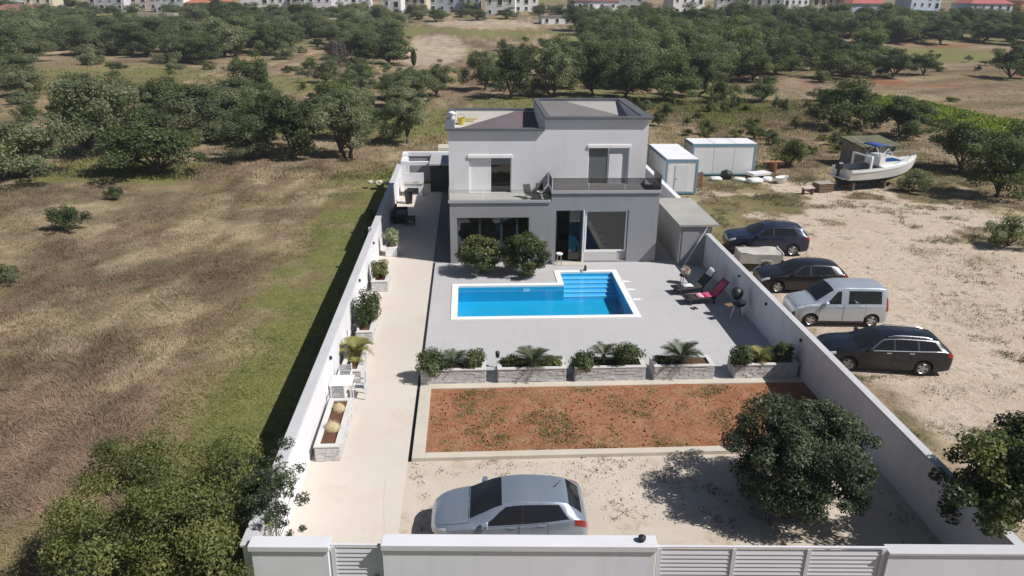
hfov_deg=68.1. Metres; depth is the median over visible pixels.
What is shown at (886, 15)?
belt tree
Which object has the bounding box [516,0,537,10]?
house
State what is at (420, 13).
garden tree
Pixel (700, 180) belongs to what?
pallet
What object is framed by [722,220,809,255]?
suv
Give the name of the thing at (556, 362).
bush
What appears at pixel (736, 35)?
grove tree
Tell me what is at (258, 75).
evergreen tree
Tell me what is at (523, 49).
grove tree
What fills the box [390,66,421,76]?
slope tree
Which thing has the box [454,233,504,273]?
citrus tree
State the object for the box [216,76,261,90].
olive tree
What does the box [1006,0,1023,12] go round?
house
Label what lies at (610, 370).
planter
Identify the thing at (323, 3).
house
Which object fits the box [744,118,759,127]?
shrub
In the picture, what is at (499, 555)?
front wall
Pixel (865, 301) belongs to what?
passenger van
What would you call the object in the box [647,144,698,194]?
site cabin
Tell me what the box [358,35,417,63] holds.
olive tree
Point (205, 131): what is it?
shrub
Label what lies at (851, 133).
shrub
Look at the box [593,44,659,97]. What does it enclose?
grove tree
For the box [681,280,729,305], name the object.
sun lounger
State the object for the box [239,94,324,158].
evergreen tree
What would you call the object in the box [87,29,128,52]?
olive tree
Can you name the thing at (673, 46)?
grove tree
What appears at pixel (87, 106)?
olive tree
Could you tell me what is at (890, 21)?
belt tree
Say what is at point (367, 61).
slope tree
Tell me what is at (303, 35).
shrub
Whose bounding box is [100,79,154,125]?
olive tree
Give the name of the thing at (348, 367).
garden chair
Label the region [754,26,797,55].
grove tree
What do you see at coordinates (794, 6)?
belt tree
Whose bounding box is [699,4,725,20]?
grove tree
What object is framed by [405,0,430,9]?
house
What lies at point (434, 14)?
garden tree
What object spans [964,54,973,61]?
shrub
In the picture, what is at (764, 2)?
house
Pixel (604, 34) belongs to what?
grove tree
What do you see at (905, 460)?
boundary wall
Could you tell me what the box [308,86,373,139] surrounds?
olive tree
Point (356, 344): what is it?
cycad
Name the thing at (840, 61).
evergreen tree
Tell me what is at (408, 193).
waste bin
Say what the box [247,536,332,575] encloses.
front wall
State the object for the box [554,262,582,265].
doorstep
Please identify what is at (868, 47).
evergreen tree
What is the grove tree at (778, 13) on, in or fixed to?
on the ground at (452, 40)
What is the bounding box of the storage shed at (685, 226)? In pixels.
[656,198,718,265]
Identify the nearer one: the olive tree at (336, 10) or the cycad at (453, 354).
the cycad at (453, 354)
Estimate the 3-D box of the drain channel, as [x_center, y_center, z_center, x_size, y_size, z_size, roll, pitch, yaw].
[-3.691,2.151,32.257,0.113,0.268,18.620,-1,21,-3]
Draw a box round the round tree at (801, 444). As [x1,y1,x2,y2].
[719,389,884,526]
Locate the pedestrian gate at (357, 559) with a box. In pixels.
[331,543,383,575]
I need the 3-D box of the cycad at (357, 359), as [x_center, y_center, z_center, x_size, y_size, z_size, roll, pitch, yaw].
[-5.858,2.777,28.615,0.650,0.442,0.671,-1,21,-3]
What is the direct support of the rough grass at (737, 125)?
on the ground at (452, 40)
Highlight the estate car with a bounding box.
[816,324,953,375]
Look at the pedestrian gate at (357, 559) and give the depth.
17.32 m
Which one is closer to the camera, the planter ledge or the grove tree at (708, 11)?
the planter ledge
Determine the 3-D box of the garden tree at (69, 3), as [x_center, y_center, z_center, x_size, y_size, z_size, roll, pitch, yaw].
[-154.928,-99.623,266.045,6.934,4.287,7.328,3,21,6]
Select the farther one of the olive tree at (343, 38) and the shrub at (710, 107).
the olive tree at (343, 38)
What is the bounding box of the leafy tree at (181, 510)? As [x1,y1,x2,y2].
[33,423,299,575]
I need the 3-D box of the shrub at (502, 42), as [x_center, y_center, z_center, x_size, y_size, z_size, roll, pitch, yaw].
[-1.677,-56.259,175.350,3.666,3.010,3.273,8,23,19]
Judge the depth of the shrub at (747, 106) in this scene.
95.72 m
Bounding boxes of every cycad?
[339,335,374,361]
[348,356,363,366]
[440,348,470,367]
[514,345,554,374]
[586,341,618,362]
[659,338,703,365]
[749,345,774,364]
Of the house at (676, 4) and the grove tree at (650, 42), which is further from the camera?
the house at (676, 4)
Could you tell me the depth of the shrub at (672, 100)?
98.78 m
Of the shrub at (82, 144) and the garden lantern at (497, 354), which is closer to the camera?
the garden lantern at (497, 354)
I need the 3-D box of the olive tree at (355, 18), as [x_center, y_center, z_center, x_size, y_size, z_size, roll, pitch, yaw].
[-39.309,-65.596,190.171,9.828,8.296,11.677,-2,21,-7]
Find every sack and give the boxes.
[709,176,721,180]
[733,177,745,181]
[746,177,762,183]
[762,176,771,181]
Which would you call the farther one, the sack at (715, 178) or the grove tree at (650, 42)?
the grove tree at (650, 42)
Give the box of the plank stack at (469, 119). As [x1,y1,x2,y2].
[465,118,476,120]
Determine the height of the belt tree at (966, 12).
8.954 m
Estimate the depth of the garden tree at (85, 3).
258.02 m
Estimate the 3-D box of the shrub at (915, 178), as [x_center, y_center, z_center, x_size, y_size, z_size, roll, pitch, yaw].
[30.625,-8.019,56.885,2.716,2.068,3.042,19,28,40]
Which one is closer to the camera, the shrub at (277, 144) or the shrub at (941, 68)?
the shrub at (277, 144)
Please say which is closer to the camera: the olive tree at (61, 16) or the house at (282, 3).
the olive tree at (61, 16)
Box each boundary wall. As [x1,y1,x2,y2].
[240,164,401,575]
[645,164,680,197]
[703,233,1023,544]
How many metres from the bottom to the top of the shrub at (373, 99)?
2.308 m
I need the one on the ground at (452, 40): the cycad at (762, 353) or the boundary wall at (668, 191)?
the boundary wall at (668, 191)
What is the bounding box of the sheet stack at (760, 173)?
[745,170,771,177]
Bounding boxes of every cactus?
[324,418,342,433]
[332,401,345,412]
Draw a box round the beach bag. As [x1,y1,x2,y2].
[681,266,690,275]
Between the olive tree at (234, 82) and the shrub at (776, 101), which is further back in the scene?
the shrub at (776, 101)
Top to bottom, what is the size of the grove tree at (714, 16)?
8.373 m
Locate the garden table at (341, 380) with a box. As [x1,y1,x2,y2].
[329,375,354,397]
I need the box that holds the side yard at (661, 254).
[655,239,672,260]
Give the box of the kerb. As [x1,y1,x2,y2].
[412,387,862,461]
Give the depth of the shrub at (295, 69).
132.98 m
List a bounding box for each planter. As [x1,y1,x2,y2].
[313,398,353,460]
[340,344,369,382]
[356,311,378,341]
[371,270,390,291]
[420,358,485,383]
[497,357,566,382]
[572,356,646,380]
[649,355,715,379]
[727,354,799,378]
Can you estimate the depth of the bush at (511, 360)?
28.34 m
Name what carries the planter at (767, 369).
on the terrace
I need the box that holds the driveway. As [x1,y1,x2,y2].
[285,184,441,575]
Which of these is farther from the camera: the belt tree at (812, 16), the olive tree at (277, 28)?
the belt tree at (812, 16)
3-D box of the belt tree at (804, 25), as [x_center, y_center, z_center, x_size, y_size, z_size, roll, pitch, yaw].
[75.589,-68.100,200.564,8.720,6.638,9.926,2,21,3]
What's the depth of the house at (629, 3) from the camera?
293.14 m
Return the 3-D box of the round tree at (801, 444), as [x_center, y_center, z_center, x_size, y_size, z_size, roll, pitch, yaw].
[7.859,4.698,21.039,4.322,3.714,4.172,-1,21,-3]
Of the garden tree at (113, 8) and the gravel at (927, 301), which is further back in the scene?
the garden tree at (113, 8)
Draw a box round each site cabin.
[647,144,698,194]
[684,138,756,174]
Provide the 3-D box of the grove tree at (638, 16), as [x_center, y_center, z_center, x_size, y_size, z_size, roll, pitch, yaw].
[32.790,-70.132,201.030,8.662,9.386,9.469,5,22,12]
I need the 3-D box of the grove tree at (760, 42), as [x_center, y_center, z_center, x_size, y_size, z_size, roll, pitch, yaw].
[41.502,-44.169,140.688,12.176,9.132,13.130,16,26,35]
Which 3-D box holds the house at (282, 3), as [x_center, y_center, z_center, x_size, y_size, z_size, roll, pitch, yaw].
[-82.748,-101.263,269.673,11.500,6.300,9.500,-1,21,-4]
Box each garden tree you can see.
[0,0,16,4]
[63,0,76,7]
[75,2,93,6]
[75,3,89,9]
[79,7,97,16]
[84,5,104,16]
[102,4,121,13]
[122,3,147,14]
[156,4,181,16]
[190,2,208,11]
[403,4,420,16]
[406,9,427,18]
[418,5,430,12]
[424,8,450,21]
[455,7,468,16]
[462,1,479,11]
[464,8,487,19]
[495,6,519,18]
[530,3,549,9]
[532,6,548,14]
[548,4,570,14]
[665,7,676,13]
[806,5,820,11]
[854,5,870,13]
[978,7,993,12]
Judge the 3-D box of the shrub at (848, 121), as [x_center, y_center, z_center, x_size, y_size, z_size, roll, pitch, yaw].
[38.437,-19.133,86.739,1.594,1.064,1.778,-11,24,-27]
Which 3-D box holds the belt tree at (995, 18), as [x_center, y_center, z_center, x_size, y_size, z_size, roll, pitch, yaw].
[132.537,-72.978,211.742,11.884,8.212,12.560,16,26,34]
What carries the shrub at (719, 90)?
on the ground at (452, 40)
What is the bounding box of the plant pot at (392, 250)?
[385,243,397,255]
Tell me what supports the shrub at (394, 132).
on the ground at (452, 40)
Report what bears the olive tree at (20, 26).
on the ground at (452, 40)
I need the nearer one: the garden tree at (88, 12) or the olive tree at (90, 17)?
the olive tree at (90, 17)
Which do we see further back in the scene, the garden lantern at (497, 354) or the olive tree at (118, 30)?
the olive tree at (118, 30)
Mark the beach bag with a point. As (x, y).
(685, 271)
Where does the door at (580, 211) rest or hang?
in the house at (583, 160)
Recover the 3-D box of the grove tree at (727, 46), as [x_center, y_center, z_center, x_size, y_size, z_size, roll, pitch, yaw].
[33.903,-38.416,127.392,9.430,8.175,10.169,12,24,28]
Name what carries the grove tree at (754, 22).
on the ground at (452, 40)
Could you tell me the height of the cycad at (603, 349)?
0.884 m
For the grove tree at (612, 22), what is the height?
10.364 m
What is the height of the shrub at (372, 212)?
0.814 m
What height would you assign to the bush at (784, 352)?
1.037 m
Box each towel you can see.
[680,283,692,287]
[694,293,703,297]
[700,278,727,296]
[706,267,715,276]
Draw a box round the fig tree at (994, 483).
[928,410,1023,538]
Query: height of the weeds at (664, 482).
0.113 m
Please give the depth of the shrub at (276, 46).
157.29 m
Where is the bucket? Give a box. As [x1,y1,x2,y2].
[457,114,464,124]
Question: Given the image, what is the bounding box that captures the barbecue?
[724,287,746,318]
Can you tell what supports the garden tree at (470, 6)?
on the ground at (452, 40)
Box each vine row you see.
[861,99,1006,134]
[872,94,1015,131]
[885,94,1018,126]
[897,95,1023,124]
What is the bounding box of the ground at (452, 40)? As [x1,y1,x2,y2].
[0,0,1023,575]
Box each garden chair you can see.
[330,386,347,397]
[337,363,352,391]
[352,370,367,399]
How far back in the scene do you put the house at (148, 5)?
268.43 m
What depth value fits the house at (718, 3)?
288.42 m
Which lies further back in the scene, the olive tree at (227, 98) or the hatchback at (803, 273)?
the olive tree at (227, 98)
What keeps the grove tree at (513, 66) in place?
on the ground at (452, 40)
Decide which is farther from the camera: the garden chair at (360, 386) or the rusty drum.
the rusty drum
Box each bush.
[350,286,381,327]
[369,259,388,278]
[381,227,399,245]
[414,346,448,377]
[464,348,486,368]
[499,353,528,366]
[538,355,562,365]
[568,350,604,372]
[611,341,646,364]
[653,355,670,363]
[729,343,754,366]
[771,341,795,362]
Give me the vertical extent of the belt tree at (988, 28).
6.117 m
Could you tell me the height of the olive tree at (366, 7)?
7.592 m
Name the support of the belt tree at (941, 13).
on the ground at (452, 40)
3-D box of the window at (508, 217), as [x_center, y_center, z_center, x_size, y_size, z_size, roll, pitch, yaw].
[-0.154,-2.610,40.661,0.835,2.530,0.060,-1,21,-3]
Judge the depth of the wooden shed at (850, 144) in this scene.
64.54 m
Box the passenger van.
[783,278,888,326]
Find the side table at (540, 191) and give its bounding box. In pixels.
[537,190,544,199]
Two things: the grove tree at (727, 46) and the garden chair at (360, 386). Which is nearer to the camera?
the garden chair at (360, 386)
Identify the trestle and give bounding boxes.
[801,187,814,194]
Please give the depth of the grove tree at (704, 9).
221.59 m
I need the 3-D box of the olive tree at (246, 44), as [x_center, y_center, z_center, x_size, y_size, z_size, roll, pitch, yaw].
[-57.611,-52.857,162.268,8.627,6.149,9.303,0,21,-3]
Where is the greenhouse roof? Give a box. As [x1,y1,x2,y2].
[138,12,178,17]
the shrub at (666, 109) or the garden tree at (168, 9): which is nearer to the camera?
the shrub at (666, 109)
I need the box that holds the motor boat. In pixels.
[828,142,917,190]
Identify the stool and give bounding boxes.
[556,252,562,265]
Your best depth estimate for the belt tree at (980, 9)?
239.18 m
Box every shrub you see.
[0,262,20,282]
[2,89,40,102]
[7,102,44,120]
[43,203,92,230]
[44,103,59,112]
[75,129,102,148]
[76,46,105,65]
[102,185,123,199]
[108,61,128,68]
[164,58,186,69]
[186,121,224,142]
[201,61,217,69]
[205,435,309,535]
[208,79,227,94]
[211,109,243,140]
[220,62,237,70]
[226,43,244,55]
[232,56,246,65]
[255,136,283,146]
[261,82,282,99]
[268,44,278,53]
[274,42,297,59]
[280,65,292,71]
[292,66,301,71]
[294,68,307,74]
[296,31,308,40]
[297,45,307,52]
[297,82,305,88]
[300,57,316,68]
[305,92,315,98]
[308,38,322,46]
[324,38,348,64]
[347,48,370,60]
[358,91,372,107]
[360,123,372,134]
[363,208,378,217]
[363,222,371,232]
[364,106,387,121]
[365,90,387,104]
[365,122,375,130]
[367,79,378,83]
[379,62,391,69]
[379,124,403,137]
[424,92,432,100]
[493,79,511,90]
[496,38,511,47]
[528,77,549,94]
[538,38,549,46]
[565,77,581,88]
[633,97,642,107]
[642,99,655,109]
[651,112,666,125]
[656,103,674,114]
[670,95,675,105]
[680,128,691,135]
[682,118,691,123]
[693,110,704,117]
[696,120,710,132]
[698,131,711,137]
[700,101,717,111]
[705,80,729,102]
[709,125,720,130]
[710,81,745,97]
[720,101,726,110]
[725,103,733,111]
[726,128,744,137]
[730,94,737,106]
[736,96,742,106]
[738,104,754,110]
[743,81,779,101]
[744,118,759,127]
[745,125,764,138]
[754,75,778,83]
[758,129,774,136]
[764,129,785,144]
[766,138,809,166]
[772,96,780,106]
[778,98,788,110]
[790,116,804,127]
[803,100,816,106]
[805,87,837,98]
[807,145,818,153]
[810,112,822,118]
[811,69,830,82]
[815,124,834,131]
[816,134,830,140]
[818,113,827,120]
[827,115,836,124]
[828,131,843,144]
[829,144,841,152]
[834,69,851,75]
[836,132,846,139]
[838,126,846,132]
[842,117,855,123]
[842,131,856,139]
[849,119,868,128]
[896,168,936,191]
[935,66,948,70]
[945,97,960,101]
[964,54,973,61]
[982,213,1023,246]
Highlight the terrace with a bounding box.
[425,260,798,382]
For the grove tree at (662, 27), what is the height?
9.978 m
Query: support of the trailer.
on the ground at (452, 40)
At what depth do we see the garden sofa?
47.63 m
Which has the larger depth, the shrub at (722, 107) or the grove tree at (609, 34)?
the grove tree at (609, 34)
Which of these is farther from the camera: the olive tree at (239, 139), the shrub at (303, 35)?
the shrub at (303, 35)
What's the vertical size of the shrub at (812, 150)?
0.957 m
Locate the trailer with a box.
[734,246,783,265]
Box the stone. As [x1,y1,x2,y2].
[375,180,382,185]
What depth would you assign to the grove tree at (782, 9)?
219.54 m
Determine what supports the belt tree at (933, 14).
on the ground at (452, 40)
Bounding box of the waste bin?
[404,189,412,203]
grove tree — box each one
[456,50,496,90]
[481,45,533,98]
[498,36,545,84]
[528,41,583,97]
[532,34,582,86]
[561,1,588,28]
[563,42,623,95]
[564,31,613,78]
[567,10,604,38]
[574,4,614,19]
[577,9,606,31]
[577,29,614,42]
[580,17,616,36]
[582,14,630,39]
[585,36,627,73]
[587,6,638,24]
[592,28,628,45]
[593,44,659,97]
[602,34,671,77]
[606,15,630,28]
[606,18,679,40]
[606,29,654,87]
[616,5,632,13]
[617,13,640,26]
[625,5,651,23]
[628,5,648,14]
[632,22,677,62]
[633,2,660,14]
[635,50,703,100]
[638,1,654,9]
[639,5,679,29]
[639,9,668,23]
[642,28,707,73]
[643,18,675,32]
[658,18,719,43]
[666,11,691,21]
[671,17,715,55]
[679,1,704,23]
[679,37,733,86]
[679,51,731,96]
[698,6,725,15]
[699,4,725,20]
[701,14,727,26]
[702,34,739,74]
[704,21,723,31]
[709,9,725,20]
[710,14,765,77]
[711,0,753,15]
[713,24,766,70]
[717,16,754,25]
[726,0,760,18]
[729,19,762,27]
[733,47,781,80]
[735,17,770,31]
[742,13,764,22]
[748,5,781,25]
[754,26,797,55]
[755,4,772,14]
[758,19,793,41]
[761,17,790,30]
[765,5,808,28]
[778,4,788,15]
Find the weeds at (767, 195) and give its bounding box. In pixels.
[679,162,1023,532]
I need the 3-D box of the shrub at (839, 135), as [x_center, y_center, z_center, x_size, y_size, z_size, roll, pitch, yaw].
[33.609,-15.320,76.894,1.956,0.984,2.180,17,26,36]
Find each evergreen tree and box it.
[81,106,210,175]
[227,48,272,92]
[235,83,288,139]
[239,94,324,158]
[418,58,457,95]
[766,41,805,74]
[788,42,822,69]
[804,75,885,126]
[813,44,867,78]
[843,44,874,75]
[856,42,890,73]
[860,95,941,137]
[872,47,920,76]
[907,50,943,74]
[921,112,1002,170]
[959,118,1023,200]
[988,43,1023,78]
[1000,123,1023,176]
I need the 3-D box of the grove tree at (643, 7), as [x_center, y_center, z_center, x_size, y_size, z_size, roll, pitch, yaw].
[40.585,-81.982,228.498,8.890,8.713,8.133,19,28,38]
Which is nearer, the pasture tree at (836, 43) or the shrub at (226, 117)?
the shrub at (226, 117)
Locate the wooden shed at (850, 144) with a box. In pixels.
[839,135,902,162]
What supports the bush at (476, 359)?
in the planter at (460, 373)
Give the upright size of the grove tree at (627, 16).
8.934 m
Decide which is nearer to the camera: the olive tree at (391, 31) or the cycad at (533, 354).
the cycad at (533, 354)
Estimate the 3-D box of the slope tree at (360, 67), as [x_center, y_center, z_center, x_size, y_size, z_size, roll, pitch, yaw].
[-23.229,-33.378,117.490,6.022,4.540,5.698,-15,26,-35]
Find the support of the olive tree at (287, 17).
on the ground at (452, 40)
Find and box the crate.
[812,181,834,192]
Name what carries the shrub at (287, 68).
on the ground at (452, 40)
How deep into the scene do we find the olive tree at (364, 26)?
161.21 m
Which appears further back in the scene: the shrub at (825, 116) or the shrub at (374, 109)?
the shrub at (825, 116)
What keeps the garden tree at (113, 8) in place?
on the ground at (452, 40)
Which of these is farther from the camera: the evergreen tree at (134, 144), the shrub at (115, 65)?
the shrub at (115, 65)
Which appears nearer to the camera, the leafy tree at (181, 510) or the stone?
the leafy tree at (181, 510)
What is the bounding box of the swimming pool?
[451,270,641,319]
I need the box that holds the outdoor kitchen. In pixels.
[403,173,423,195]
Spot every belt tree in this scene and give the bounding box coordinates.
[788,5,809,11]
[788,6,812,19]
[790,21,811,31]
[801,12,825,28]
[807,11,847,34]
[815,9,835,29]
[824,0,854,13]
[828,10,853,36]
[837,14,891,39]
[854,12,881,31]
[859,2,907,18]
[872,5,903,25]
[881,16,925,43]
[883,15,903,36]
[884,7,934,41]
[904,9,950,39]
[923,19,964,44]
[926,12,949,16]
[929,8,949,15]
[949,7,986,37]
[951,16,975,38]
[955,6,990,15]
[967,20,1011,42]
[968,11,1012,40]
[990,8,1006,13]
[992,20,1023,44]
[996,6,1023,30]
[1000,10,1018,21]
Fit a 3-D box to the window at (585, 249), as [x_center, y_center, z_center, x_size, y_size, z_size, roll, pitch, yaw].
[5.033,-3.087,40.716,2.260,2.300,0.060,-1,21,-3]
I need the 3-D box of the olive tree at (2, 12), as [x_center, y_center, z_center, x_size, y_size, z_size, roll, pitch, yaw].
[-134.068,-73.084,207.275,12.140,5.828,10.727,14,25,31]
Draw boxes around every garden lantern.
[352,323,356,335]
[495,351,499,367]
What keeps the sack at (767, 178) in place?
on the ground at (452, 40)
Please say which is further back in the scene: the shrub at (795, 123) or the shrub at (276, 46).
the shrub at (276, 46)
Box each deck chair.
[523,184,533,199]
[536,183,546,197]
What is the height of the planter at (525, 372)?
0.605 m
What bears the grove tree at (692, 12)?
on the ground at (452, 40)
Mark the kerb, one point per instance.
(419, 454)
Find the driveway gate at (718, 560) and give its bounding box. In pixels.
[654,545,886,575]
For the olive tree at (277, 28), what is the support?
on the ground at (452, 40)
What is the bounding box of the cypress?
[410,50,416,65]
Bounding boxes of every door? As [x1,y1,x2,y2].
[555,210,582,261]
[674,165,688,191]
[680,231,698,264]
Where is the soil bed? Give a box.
[425,382,821,452]
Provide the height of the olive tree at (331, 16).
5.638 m
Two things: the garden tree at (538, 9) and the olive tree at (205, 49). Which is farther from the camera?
the garden tree at (538, 9)
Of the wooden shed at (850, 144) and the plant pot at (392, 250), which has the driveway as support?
the plant pot at (392, 250)
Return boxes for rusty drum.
[762,161,782,172]
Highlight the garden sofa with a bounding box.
[392,204,407,222]
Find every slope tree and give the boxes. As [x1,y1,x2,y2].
[303,54,344,81]
[311,72,367,108]
[335,70,375,92]
[343,57,376,79]
[343,58,379,77]
[375,69,397,93]
[378,79,420,105]
[381,69,441,102]
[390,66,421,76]
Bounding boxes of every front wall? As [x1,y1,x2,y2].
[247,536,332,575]
[380,534,657,575]
[881,544,1023,575]
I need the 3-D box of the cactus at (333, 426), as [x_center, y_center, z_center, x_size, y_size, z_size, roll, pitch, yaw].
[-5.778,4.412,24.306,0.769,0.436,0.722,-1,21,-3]
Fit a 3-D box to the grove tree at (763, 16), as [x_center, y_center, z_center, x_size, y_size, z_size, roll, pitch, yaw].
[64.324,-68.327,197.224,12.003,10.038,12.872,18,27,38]
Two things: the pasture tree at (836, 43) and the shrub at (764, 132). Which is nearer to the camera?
the shrub at (764, 132)
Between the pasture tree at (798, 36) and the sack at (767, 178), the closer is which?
the sack at (767, 178)
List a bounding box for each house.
[0,2,38,15]
[23,0,63,6]
[87,0,130,11]
[130,0,155,10]
[155,0,189,12]
[185,0,235,6]
[240,0,260,7]
[260,0,289,11]
[290,0,333,10]
[333,0,372,8]
[382,0,404,12]
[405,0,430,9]
[430,0,463,10]
[444,98,661,263]
[464,0,481,12]
[485,0,515,14]
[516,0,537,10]
[538,15,572,23]
[567,0,620,9]
[619,0,642,8]
[663,0,704,11]
[714,0,746,9]
[751,0,782,9]
[783,0,808,8]
[809,0,839,10]
[838,0,888,14]
[894,0,941,13]
[950,0,1014,12]
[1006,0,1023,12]
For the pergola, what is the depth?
55.95 m
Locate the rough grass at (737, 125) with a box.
[0,59,1023,180]
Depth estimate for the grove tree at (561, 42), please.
114.92 m
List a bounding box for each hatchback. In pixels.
[431,474,587,534]
[753,257,848,292]
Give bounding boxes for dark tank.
[720,169,731,179]
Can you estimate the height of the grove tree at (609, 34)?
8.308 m
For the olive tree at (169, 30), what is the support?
on the ground at (452, 40)
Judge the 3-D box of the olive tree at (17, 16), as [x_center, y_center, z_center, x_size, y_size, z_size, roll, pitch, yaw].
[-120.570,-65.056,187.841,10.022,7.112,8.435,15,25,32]
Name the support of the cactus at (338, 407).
in the planter at (328, 446)
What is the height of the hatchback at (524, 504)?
1.722 m
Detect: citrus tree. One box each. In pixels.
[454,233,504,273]
[503,230,551,275]
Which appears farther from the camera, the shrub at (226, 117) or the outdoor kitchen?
the shrub at (226, 117)
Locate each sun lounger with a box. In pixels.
[670,268,715,295]
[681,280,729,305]
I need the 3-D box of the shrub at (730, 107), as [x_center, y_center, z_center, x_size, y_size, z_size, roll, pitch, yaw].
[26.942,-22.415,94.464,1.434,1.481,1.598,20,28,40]
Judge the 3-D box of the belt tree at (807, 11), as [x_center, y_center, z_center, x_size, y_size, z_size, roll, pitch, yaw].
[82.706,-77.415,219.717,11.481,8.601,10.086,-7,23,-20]
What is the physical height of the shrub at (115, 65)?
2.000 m
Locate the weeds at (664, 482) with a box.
[409,457,936,543]
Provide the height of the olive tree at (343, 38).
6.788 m
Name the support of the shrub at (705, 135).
on the ground at (452, 40)
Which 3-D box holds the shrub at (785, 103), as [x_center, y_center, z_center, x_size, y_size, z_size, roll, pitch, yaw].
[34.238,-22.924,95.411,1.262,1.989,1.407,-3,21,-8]
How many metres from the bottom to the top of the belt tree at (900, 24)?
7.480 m
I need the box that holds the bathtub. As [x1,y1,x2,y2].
[776,175,788,183]
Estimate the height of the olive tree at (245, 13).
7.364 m
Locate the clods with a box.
[430,383,814,451]
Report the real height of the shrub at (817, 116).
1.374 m
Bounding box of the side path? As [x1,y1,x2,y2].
[433,192,450,262]
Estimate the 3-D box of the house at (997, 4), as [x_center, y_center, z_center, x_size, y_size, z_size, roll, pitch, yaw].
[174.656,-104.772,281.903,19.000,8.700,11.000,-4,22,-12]
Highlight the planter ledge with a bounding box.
[420,377,803,388]
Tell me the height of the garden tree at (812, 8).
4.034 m
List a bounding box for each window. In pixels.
[393,1,398,7]
[457,218,479,261]
[480,218,500,261]
[501,217,516,261]
[517,217,528,261]
[584,210,627,250]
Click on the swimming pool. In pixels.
(570, 294)
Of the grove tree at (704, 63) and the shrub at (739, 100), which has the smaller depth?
the shrub at (739, 100)
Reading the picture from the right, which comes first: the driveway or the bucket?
the bucket
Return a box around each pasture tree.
[777,33,811,47]
[783,28,813,39]
[789,25,828,42]
[804,31,828,58]
[815,36,865,60]
[816,26,843,45]
[850,21,893,55]
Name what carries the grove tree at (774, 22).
on the ground at (452, 40)
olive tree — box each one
[0,9,57,37]
[0,10,21,20]
[0,16,8,26]
[0,25,37,55]
[0,27,32,55]
[0,51,13,59]
[0,53,39,87]
[0,67,46,92]
[0,112,90,178]
[1,22,42,50]
[4,5,56,21]
[6,10,41,21]
[7,38,59,60]
[26,25,58,50]
[29,17,66,46]
[32,3,58,12]
[38,5,60,14]
[39,75,141,155]
[40,16,60,25]
[47,71,138,121]
[49,14,87,25]
[50,69,134,104]
[51,11,89,22]
[52,16,99,46]
[52,22,121,54]
[55,6,87,15]
[56,7,87,19]
[84,15,98,22]
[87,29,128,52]
[88,16,117,31]
[95,22,142,53]
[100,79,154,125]
[107,12,140,19]
[110,11,127,22]
[114,23,169,55]
[122,15,146,24]
[135,16,165,33]
[135,69,186,112]
[136,87,164,114]
[145,80,223,136]
[146,34,196,63]
[149,13,184,22]
[152,25,179,48]
[161,15,187,24]
[172,16,212,34]
[175,6,209,22]
[176,24,203,37]
[176,29,224,52]
[181,32,222,64]
[197,16,252,56]
[200,86,254,118]
[204,0,239,14]
[207,2,243,20]
[211,84,279,109]
[214,113,274,158]
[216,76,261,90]
[219,15,259,43]
[223,26,256,51]
[228,1,251,14]
[239,6,269,20]
[241,10,267,22]
[242,1,264,15]
[244,24,295,54]
[250,15,290,27]
[250,18,303,43]
[262,3,291,14]
[264,10,288,19]
[264,24,295,47]
[274,13,299,28]
[286,0,318,14]
[290,10,323,36]
[296,12,330,34]
[307,87,373,157]
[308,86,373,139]
[311,20,336,42]
[316,16,337,36]
[317,7,329,15]
[320,21,357,42]
[324,1,346,15]
[325,11,338,21]
[326,28,361,58]
[329,15,373,30]
[332,2,371,19]
[336,23,379,39]
[338,9,371,24]
[344,28,385,57]
[345,1,371,12]
[357,15,407,38]
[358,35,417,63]
[368,4,395,20]
[370,96,426,143]
[371,27,383,34]
[376,27,411,47]
[387,12,414,23]
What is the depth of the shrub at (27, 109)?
82.69 m
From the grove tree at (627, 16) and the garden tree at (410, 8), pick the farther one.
the garden tree at (410, 8)
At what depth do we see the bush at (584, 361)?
28.30 m
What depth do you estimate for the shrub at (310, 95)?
102.70 m
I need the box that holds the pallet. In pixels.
[696,172,702,187]
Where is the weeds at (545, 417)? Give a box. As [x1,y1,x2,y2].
[429,383,819,451]
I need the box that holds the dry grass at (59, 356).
[0,159,399,575]
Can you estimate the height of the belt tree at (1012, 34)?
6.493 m
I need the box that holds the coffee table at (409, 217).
[405,215,414,225]
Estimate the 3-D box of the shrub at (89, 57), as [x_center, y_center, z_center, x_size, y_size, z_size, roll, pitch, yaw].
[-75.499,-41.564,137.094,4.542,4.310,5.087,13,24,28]
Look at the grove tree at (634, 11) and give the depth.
204.85 m
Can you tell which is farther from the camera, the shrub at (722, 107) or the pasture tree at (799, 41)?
the pasture tree at (799, 41)
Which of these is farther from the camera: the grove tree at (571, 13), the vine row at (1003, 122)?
the grove tree at (571, 13)
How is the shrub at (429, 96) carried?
on the ground at (452, 40)
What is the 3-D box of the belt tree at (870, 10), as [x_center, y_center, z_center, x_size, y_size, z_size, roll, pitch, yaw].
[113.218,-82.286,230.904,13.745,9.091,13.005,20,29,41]
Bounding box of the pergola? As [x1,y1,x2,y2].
[401,144,448,191]
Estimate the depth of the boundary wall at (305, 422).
25.93 m
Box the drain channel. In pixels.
[408,263,434,461]
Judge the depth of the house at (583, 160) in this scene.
40.76 m
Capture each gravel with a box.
[697,179,1023,535]
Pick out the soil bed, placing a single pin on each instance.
(631, 436)
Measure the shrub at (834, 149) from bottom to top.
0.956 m
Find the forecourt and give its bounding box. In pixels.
[399,451,941,575]

